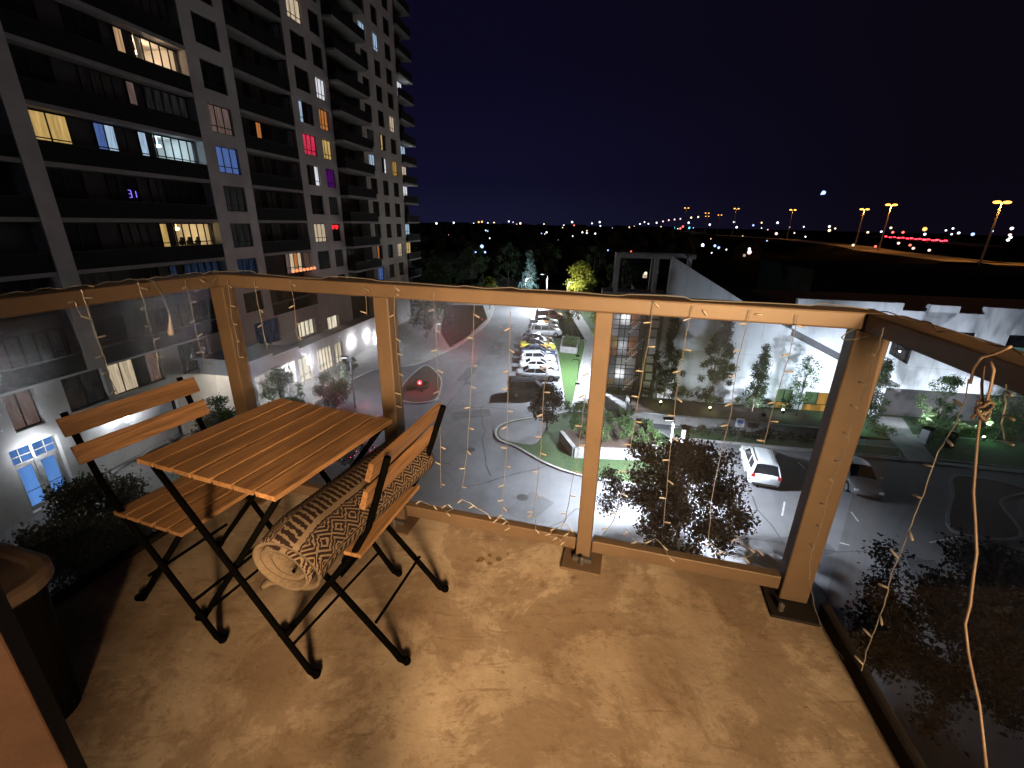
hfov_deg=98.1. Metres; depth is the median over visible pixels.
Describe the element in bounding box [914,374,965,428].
young tree
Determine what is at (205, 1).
window
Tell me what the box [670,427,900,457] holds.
verge
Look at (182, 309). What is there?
window
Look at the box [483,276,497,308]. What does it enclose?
street tree
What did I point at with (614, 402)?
entrance paving
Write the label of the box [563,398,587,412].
hedge
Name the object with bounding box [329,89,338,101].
window
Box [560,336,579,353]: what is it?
planter box
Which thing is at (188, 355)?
window
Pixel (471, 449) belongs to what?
manhole cover
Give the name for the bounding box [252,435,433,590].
rolled rug
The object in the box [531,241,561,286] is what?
street tree
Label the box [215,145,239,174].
window
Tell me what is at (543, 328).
parked car
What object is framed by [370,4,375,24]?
window
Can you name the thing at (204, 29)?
window
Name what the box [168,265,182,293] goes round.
window
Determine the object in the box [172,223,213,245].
window
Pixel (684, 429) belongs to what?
bollard light
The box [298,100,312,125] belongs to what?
window
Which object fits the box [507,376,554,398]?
parked car
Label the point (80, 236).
window
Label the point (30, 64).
window
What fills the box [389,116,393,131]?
window
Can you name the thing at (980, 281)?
flat building
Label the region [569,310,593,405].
footpath
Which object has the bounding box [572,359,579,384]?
lawn post
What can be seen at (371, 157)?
window
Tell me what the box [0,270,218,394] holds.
icicle lights
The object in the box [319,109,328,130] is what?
window
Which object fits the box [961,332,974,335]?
window
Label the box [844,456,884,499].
parked car
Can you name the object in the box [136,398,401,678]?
folding table
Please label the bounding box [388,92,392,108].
window
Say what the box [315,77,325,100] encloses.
window
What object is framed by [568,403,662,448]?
hedge
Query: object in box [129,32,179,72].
window
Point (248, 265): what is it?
window
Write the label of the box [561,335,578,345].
hedge
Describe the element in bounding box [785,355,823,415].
young tree
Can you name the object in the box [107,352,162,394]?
window
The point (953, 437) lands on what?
litter bin
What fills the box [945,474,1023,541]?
lot island
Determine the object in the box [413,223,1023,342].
ground
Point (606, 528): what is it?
icicle lights
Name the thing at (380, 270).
window
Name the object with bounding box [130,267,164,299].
window
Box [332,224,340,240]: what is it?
window
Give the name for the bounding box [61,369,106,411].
window
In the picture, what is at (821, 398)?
window
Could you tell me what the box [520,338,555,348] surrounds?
parked car
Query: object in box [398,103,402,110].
window
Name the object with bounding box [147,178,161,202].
window
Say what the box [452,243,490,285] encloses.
street tree
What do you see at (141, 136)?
window
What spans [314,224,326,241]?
window
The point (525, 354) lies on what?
parked car
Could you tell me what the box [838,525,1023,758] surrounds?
street tree
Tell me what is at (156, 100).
window
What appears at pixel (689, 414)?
planter wall
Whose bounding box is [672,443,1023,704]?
parking lot
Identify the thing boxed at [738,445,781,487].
parked car
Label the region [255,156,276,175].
window
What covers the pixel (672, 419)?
street lamp
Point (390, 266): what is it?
window
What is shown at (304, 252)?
window
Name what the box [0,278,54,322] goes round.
window
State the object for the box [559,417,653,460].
planter wall
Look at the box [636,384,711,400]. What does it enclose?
hedge
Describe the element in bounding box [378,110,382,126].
window
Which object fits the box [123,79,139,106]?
window
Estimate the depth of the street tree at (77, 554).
15.57 m
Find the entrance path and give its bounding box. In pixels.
[872,416,937,462]
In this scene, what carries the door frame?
on the balcony floor
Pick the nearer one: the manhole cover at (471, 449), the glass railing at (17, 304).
the glass railing at (17, 304)
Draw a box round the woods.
[409,222,699,281]
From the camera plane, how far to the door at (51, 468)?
25.98 m
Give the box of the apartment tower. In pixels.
[0,0,421,532]
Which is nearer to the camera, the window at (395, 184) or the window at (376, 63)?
the window at (376, 63)
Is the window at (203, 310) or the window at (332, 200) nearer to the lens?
the window at (203, 310)
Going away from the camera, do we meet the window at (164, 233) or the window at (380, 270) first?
the window at (164, 233)
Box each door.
[15,460,48,510]
[37,451,69,497]
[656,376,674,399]
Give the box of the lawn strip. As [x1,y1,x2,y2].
[552,338,585,408]
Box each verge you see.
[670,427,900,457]
[914,435,1023,468]
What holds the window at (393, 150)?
in the apartment tower
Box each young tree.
[651,317,685,402]
[697,320,739,406]
[739,342,772,411]
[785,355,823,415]
[864,357,896,428]
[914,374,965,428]
[980,388,1023,441]
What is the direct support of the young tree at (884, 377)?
on the garden ground at (816, 418)
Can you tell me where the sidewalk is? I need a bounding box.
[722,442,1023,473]
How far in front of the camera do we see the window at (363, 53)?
55.45 m
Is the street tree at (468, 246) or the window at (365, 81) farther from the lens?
the street tree at (468, 246)
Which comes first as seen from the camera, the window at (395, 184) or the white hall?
the white hall
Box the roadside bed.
[441,305,487,346]
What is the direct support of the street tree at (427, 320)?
on the forecourt
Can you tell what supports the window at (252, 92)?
in the apartment tower
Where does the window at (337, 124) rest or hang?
in the apartment tower
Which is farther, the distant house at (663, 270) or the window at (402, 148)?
the distant house at (663, 270)
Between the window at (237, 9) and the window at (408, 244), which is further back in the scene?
the window at (408, 244)
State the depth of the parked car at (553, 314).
77.81 m
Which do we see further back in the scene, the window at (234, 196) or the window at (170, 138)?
the window at (234, 196)
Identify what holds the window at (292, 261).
in the apartment tower
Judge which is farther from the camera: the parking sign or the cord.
the parking sign
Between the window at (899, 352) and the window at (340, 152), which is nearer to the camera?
the window at (899, 352)
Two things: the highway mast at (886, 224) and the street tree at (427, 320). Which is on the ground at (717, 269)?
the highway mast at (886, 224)
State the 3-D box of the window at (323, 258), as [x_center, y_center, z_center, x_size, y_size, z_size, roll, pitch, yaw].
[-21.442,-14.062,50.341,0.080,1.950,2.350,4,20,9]
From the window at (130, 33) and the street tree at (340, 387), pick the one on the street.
the street tree at (340, 387)
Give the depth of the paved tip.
35.96 m
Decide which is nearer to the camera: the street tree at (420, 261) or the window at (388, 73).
the window at (388, 73)
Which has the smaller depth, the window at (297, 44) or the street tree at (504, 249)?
the window at (297, 44)
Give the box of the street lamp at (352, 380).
[341,356,355,408]
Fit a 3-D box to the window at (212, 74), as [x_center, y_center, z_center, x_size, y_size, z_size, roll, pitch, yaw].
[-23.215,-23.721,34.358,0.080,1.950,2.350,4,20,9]
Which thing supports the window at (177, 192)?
in the apartment tower
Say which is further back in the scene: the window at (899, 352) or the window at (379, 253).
the window at (379, 253)
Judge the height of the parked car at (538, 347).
1.485 m
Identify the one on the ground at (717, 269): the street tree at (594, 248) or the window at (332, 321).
the street tree at (594, 248)
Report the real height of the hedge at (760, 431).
1.015 m
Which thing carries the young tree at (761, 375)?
in the planter wall at (689, 414)
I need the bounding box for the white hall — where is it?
[602,252,1023,423]
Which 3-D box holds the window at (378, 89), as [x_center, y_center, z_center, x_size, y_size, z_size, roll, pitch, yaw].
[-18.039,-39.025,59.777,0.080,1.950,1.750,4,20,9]
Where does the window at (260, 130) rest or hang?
in the apartment tower
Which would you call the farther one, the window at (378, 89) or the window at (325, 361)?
the window at (378, 89)
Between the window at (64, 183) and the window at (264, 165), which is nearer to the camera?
the window at (64, 183)
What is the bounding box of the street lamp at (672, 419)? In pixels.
[663,417,674,441]
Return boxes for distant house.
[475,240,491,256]
[572,235,586,239]
[609,245,629,253]
[625,258,669,283]
[733,244,761,259]
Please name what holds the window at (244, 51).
in the apartment tower
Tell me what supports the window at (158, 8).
in the apartment tower
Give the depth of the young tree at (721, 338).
38.19 m
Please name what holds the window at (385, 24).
in the apartment tower
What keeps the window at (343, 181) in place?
in the apartment tower
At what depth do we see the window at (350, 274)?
58.91 m
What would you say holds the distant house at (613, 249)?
on the ground at (717, 269)
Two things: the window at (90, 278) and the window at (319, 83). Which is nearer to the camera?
the window at (90, 278)
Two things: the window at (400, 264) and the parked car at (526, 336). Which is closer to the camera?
the parked car at (526, 336)
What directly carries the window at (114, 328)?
in the apartment tower
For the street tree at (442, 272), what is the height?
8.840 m
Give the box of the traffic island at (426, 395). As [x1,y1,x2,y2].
[402,365,441,403]
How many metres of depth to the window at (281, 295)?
46.04 m
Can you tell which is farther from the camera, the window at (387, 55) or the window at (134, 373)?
the window at (387, 55)
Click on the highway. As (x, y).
(906, 254)
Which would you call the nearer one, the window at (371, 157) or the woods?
the window at (371, 157)
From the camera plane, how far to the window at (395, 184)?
67.33 m
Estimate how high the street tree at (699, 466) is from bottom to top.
6.555 m
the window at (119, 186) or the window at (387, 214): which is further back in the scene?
the window at (387, 214)
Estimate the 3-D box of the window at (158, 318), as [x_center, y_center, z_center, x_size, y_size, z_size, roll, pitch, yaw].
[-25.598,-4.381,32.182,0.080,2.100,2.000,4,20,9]
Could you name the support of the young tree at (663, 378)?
in the planter wall at (689, 414)
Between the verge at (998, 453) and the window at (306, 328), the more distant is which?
the window at (306, 328)
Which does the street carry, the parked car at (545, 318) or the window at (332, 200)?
the parked car at (545, 318)
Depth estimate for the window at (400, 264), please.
71.33 m
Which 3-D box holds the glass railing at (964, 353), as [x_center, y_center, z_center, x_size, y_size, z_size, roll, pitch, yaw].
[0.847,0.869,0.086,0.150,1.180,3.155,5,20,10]
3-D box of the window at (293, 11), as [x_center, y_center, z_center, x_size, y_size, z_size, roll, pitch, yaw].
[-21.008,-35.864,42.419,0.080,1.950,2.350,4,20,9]
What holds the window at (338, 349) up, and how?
in the apartment tower
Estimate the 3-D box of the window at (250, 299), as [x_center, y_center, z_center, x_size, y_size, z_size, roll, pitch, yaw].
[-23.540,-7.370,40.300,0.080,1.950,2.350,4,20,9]
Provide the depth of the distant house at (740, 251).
232.66 m
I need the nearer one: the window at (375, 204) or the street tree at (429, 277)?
the window at (375, 204)
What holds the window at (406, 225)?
in the apartment tower
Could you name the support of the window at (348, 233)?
in the apartment tower
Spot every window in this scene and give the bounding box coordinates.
[0,0,38,20]
[0,163,14,194]
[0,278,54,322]
[0,328,68,371]
[2,389,41,431]
[7,43,56,84]
[27,108,73,143]
[46,168,88,198]
[59,3,102,44]
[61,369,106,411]
[63,223,103,251]
[76,65,116,100]
[78,271,118,307]
[90,121,129,152]
[93,315,128,346]
[105,174,141,201]
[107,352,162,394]
[110,25,126,52]
[118,223,152,248]
[122,0,169,22]
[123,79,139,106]
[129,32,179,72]
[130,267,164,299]
[135,130,150,155]
[141,85,189,119]
[142,307,171,335]
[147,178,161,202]
[152,134,197,162]
[158,223,171,246]
[163,180,206,204]
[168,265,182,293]
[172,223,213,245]
[177,303,189,326]
[177,338,207,372]
[182,261,219,291]
[190,10,218,51]
[191,298,215,323]
[199,58,225,94]
[201,0,210,5]
[207,103,232,135]
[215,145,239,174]
[223,185,245,211]
[230,0,254,25]
[230,223,252,247]
[237,42,260,65]
[237,258,256,272]
[243,82,266,103]
[243,291,262,312]
[249,120,271,140]
[254,318,279,343]
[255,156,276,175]
[260,190,281,208]
[266,223,286,240]
[276,290,294,301]
[284,253,302,273]
[286,0,300,23]
[289,29,304,58]
[289,355,311,384]
[294,65,308,92]
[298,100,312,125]
[298,319,314,337]
[302,133,316,156]
[302,252,310,271]
[306,164,319,185]
[307,8,318,36]
[310,195,323,214]
[311,43,321,68]
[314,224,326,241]
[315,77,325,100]
[317,251,329,268]
[317,345,332,372]
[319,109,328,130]
[322,139,331,159]
[323,27,332,44]
[325,168,334,187]
[326,59,335,73]
[327,315,337,328]
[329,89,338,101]
[329,197,337,214]
[332,118,341,130]
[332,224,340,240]
[335,146,344,159]
[335,249,342,266]
[335,342,341,363]
[338,173,347,187]
[341,199,350,216]
[343,223,352,237]
[346,248,355,264]
[348,273,356,278]
[358,20,364,40]
[360,48,366,65]
[362,76,368,91]
[365,103,370,116]
[367,129,372,142]
[369,154,374,167]
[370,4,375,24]
[371,178,376,192]
[372,32,377,51]
[373,201,378,216]
[374,59,379,77]
[374,224,379,235]
[376,85,381,102]
[376,246,381,257]
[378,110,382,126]
[378,266,383,279]
[380,134,384,150]
[381,0,386,10]
[381,158,386,173]
[382,16,387,35]
[383,180,387,195]
[384,42,389,61]
[385,202,389,216]
[386,68,390,85]
[386,224,390,237]
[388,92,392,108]
[388,244,392,257]
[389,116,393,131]
[389,264,393,277]
[391,139,395,154]
[392,161,396,175]
[393,182,398,196]
[395,203,399,216]
[396,224,400,236]
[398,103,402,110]
[398,243,401,256]
[399,262,402,274]
[401,146,404,160]
[402,166,405,177]
[403,186,407,194]
[404,205,408,214]
[405,224,409,233]
[406,242,410,252]
[407,261,411,270]
[774,389,791,406]
[801,391,828,408]
[889,342,909,363]
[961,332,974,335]
[1005,335,1023,351]
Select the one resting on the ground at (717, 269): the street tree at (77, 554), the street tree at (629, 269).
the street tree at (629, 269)
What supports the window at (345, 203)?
in the apartment tower
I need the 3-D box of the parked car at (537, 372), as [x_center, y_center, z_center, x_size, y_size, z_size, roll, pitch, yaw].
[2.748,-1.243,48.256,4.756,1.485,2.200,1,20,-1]
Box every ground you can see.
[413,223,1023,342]
[580,311,1023,441]
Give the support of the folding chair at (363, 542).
on the balcony floor
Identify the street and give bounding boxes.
[0,277,1023,767]
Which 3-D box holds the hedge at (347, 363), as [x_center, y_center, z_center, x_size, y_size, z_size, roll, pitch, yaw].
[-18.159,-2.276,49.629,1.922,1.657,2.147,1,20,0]
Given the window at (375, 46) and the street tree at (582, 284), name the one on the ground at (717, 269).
the street tree at (582, 284)
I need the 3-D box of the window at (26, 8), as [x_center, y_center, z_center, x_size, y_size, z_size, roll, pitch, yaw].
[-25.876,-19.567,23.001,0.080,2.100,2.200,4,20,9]
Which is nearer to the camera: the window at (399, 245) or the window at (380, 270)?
the window at (380, 270)
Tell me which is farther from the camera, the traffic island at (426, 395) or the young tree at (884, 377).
the traffic island at (426, 395)
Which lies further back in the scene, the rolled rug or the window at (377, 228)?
the window at (377, 228)
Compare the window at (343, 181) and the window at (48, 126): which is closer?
the window at (48, 126)
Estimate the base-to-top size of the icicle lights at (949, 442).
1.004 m
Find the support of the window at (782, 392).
in the white hall
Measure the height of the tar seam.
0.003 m
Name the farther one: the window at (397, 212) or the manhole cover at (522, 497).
the window at (397, 212)
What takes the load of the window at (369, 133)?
in the apartment tower
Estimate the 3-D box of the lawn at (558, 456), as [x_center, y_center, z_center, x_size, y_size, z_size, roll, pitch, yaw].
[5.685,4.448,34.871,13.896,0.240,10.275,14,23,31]
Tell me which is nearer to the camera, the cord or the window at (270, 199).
the cord
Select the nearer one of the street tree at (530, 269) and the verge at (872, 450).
the verge at (872, 450)
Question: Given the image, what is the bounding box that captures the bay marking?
[781,462,960,555]
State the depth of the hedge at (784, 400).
40.07 m
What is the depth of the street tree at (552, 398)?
35.03 m
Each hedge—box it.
[333,442,375,468]
[341,357,357,371]
[403,377,429,392]
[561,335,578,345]
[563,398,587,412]
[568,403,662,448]
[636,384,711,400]
[680,423,816,442]
[734,395,796,410]
[869,423,897,434]
[915,418,1023,442]
[920,425,946,441]
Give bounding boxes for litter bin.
[918,426,935,443]
[944,432,958,448]
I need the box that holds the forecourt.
[165,300,494,443]
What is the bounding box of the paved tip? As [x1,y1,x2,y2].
[499,418,548,443]
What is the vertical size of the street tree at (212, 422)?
5.391 m
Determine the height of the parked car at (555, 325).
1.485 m
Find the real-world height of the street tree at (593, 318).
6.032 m
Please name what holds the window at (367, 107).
in the apartment tower
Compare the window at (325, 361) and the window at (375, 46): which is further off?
the window at (375, 46)
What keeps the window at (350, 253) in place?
in the apartment tower
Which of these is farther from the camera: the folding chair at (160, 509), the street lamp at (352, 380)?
the street lamp at (352, 380)
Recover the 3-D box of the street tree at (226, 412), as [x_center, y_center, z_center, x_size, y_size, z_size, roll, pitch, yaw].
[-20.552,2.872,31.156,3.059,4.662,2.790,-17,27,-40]
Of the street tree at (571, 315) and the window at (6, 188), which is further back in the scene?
the street tree at (571, 315)
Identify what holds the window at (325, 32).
in the apartment tower
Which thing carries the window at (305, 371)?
in the apartment tower
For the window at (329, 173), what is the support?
in the apartment tower
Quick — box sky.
[398,0,1023,235]
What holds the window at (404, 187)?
in the apartment tower
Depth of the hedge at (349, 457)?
29.91 m
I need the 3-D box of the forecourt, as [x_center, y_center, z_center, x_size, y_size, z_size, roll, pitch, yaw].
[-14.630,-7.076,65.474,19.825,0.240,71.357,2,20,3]
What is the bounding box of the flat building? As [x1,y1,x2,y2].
[756,259,1023,299]
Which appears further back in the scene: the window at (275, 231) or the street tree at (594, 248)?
the street tree at (594, 248)
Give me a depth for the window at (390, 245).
66.96 m
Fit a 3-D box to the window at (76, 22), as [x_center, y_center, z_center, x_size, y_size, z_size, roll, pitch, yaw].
[-25.273,-20.732,26.241,0.080,2.100,2.000,4,20,9]
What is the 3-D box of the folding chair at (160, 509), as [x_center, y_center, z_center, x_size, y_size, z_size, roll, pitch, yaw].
[-1.162,0.438,1.655,0.498,0.803,0.440,8,21,18]
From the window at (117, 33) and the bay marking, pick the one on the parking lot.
the bay marking
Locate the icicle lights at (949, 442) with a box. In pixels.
[809,311,1023,670]
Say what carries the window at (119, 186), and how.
in the apartment tower
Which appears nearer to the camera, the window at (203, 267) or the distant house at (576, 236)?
the window at (203, 267)
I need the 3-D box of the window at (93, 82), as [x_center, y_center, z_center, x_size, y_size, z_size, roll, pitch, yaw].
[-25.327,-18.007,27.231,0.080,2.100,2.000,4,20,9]
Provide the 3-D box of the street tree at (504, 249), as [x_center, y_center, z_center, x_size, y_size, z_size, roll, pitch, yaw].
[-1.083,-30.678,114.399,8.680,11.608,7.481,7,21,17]
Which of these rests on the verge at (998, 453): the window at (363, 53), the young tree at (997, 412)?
the young tree at (997, 412)
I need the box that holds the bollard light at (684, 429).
[680,425,686,442]
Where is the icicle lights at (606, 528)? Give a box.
[88,271,872,562]
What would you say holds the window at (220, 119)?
in the apartment tower
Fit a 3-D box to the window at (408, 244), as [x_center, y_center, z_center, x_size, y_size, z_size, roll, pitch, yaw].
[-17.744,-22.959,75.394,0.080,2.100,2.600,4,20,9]
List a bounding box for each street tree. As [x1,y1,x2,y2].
[3,465,150,565]
[22,506,156,595]
[171,411,235,477]
[192,392,236,429]
[258,365,304,402]
[310,367,353,408]
[408,282,441,336]
[412,249,448,282]
[414,270,445,318]
[432,265,456,314]
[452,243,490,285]
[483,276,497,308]
[493,243,522,286]
[517,249,539,289]
[527,382,565,429]
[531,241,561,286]
[562,260,598,292]
[564,310,582,334]
[576,245,608,284]
[589,313,594,335]
[596,434,760,559]
[605,251,641,288]
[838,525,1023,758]
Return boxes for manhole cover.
[466,447,474,451]
[517,494,527,500]
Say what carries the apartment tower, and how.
on the street
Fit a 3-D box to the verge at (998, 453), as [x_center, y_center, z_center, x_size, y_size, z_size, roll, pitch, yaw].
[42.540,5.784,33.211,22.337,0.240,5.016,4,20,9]
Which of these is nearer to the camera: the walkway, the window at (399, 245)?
the walkway
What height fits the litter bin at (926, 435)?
1.320 m
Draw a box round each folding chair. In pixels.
[55,377,272,643]
[277,403,448,665]
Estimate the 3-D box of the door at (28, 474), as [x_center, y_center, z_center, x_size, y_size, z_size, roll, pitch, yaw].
[-27.087,5.746,25.081,0.110,2.800,0.930,4,20,9]
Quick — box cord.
[963,345,1012,767]
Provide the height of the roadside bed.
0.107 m
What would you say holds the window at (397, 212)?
in the apartment tower
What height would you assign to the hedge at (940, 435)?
1.287 m
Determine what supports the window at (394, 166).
in the apartment tower
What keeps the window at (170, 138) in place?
in the apartment tower
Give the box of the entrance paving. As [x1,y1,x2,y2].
[605,394,660,410]
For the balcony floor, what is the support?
attached to the house wall
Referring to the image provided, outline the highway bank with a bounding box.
[684,231,1023,266]
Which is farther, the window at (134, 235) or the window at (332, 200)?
the window at (332, 200)
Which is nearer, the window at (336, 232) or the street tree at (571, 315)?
the window at (336, 232)
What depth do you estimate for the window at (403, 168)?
71.60 m
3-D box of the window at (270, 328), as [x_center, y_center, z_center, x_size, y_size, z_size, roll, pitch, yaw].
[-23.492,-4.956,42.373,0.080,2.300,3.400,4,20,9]
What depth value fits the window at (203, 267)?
35.35 m
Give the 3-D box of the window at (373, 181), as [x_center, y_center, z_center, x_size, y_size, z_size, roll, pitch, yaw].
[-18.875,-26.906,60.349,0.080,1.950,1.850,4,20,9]
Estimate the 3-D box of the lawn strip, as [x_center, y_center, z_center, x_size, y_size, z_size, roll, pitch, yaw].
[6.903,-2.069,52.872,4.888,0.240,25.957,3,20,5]
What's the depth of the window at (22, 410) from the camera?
24.33 m
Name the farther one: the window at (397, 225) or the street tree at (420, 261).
the street tree at (420, 261)
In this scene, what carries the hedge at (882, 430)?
on the garden ground at (816, 418)
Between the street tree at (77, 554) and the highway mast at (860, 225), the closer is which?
the street tree at (77, 554)
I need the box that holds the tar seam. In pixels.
[434,331,1022,613]
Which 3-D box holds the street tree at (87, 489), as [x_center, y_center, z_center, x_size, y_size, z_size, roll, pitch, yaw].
[-18.504,6.516,19.912,5.464,5.586,5.350,1,20,0]
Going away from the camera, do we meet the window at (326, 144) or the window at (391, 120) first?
the window at (326, 144)
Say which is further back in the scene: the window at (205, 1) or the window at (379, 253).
the window at (379, 253)
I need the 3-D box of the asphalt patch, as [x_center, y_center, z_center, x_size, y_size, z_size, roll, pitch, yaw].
[3.338,1.410,43.151,21.728,0.006,65.266,-8,22,-23]
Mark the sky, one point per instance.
(627, 113)
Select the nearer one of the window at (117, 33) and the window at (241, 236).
the window at (117, 33)
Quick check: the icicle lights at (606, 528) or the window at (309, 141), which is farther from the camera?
the window at (309, 141)
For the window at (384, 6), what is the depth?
59.63 m
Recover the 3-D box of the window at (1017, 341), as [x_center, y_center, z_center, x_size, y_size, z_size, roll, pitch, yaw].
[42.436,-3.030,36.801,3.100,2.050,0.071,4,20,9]
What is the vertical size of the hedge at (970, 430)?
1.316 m
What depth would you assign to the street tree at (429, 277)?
69.68 m
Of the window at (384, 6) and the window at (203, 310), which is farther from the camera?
the window at (384, 6)
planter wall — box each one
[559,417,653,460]
[625,395,818,436]
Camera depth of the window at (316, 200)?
48.48 m
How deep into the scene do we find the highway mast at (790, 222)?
380.25 m
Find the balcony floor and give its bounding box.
[54,492,899,767]
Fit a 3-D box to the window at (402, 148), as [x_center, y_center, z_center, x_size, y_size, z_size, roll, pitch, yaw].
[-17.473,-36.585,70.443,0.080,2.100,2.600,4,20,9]
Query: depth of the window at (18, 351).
24.89 m
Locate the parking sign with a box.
[735,418,745,440]
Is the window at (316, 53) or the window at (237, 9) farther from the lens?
the window at (316, 53)
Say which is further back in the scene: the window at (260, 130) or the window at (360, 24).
the window at (360, 24)
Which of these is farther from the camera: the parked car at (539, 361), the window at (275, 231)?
the parked car at (539, 361)
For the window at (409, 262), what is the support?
in the apartment tower
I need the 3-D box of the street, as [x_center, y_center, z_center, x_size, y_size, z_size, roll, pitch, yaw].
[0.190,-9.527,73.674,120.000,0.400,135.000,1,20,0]
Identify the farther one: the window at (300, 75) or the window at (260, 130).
the window at (300, 75)
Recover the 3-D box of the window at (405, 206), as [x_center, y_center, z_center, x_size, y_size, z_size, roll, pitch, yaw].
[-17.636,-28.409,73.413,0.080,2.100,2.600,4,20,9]
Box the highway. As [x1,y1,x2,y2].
[685,231,1023,265]
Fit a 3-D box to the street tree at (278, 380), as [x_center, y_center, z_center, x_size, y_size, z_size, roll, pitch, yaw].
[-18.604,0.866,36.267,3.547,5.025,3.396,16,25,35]
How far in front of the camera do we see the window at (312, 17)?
45.57 m
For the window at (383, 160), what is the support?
in the apartment tower
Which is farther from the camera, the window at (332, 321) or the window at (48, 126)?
the window at (332, 321)
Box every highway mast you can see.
[786,209,795,238]
[853,208,869,250]
[877,204,897,250]
[978,201,1011,264]
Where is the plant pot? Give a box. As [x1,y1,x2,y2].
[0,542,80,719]
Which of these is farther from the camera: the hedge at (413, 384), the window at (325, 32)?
the window at (325, 32)
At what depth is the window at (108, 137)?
28.07 m
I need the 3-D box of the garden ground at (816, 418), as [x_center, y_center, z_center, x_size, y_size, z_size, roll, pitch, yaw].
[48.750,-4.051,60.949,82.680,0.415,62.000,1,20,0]
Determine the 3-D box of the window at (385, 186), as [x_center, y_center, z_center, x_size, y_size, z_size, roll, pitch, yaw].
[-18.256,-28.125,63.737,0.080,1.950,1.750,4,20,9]
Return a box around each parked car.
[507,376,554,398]
[515,365,559,381]
[518,357,557,369]
[519,344,556,355]
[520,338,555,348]
[520,350,555,361]
[522,333,552,342]
[529,321,558,327]
[529,323,561,336]
[530,316,558,324]
[535,308,563,319]
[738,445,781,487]
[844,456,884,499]
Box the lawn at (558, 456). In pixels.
[495,410,672,485]
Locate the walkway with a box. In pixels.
[15,439,181,596]
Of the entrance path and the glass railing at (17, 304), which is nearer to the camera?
the glass railing at (17, 304)
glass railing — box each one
[0,273,218,606]
[206,272,889,626]
[817,314,1023,767]
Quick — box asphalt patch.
[450,324,960,609]
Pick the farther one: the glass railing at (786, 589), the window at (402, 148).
the window at (402, 148)
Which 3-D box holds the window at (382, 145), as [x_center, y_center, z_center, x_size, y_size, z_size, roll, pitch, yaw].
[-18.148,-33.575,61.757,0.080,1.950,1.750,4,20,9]
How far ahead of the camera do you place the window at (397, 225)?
69.36 m
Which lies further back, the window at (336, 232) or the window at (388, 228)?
the window at (388, 228)
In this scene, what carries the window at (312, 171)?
in the apartment tower
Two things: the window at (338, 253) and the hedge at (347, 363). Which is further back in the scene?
the window at (338, 253)
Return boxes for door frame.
[0,584,87,767]
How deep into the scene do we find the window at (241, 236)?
38.41 m

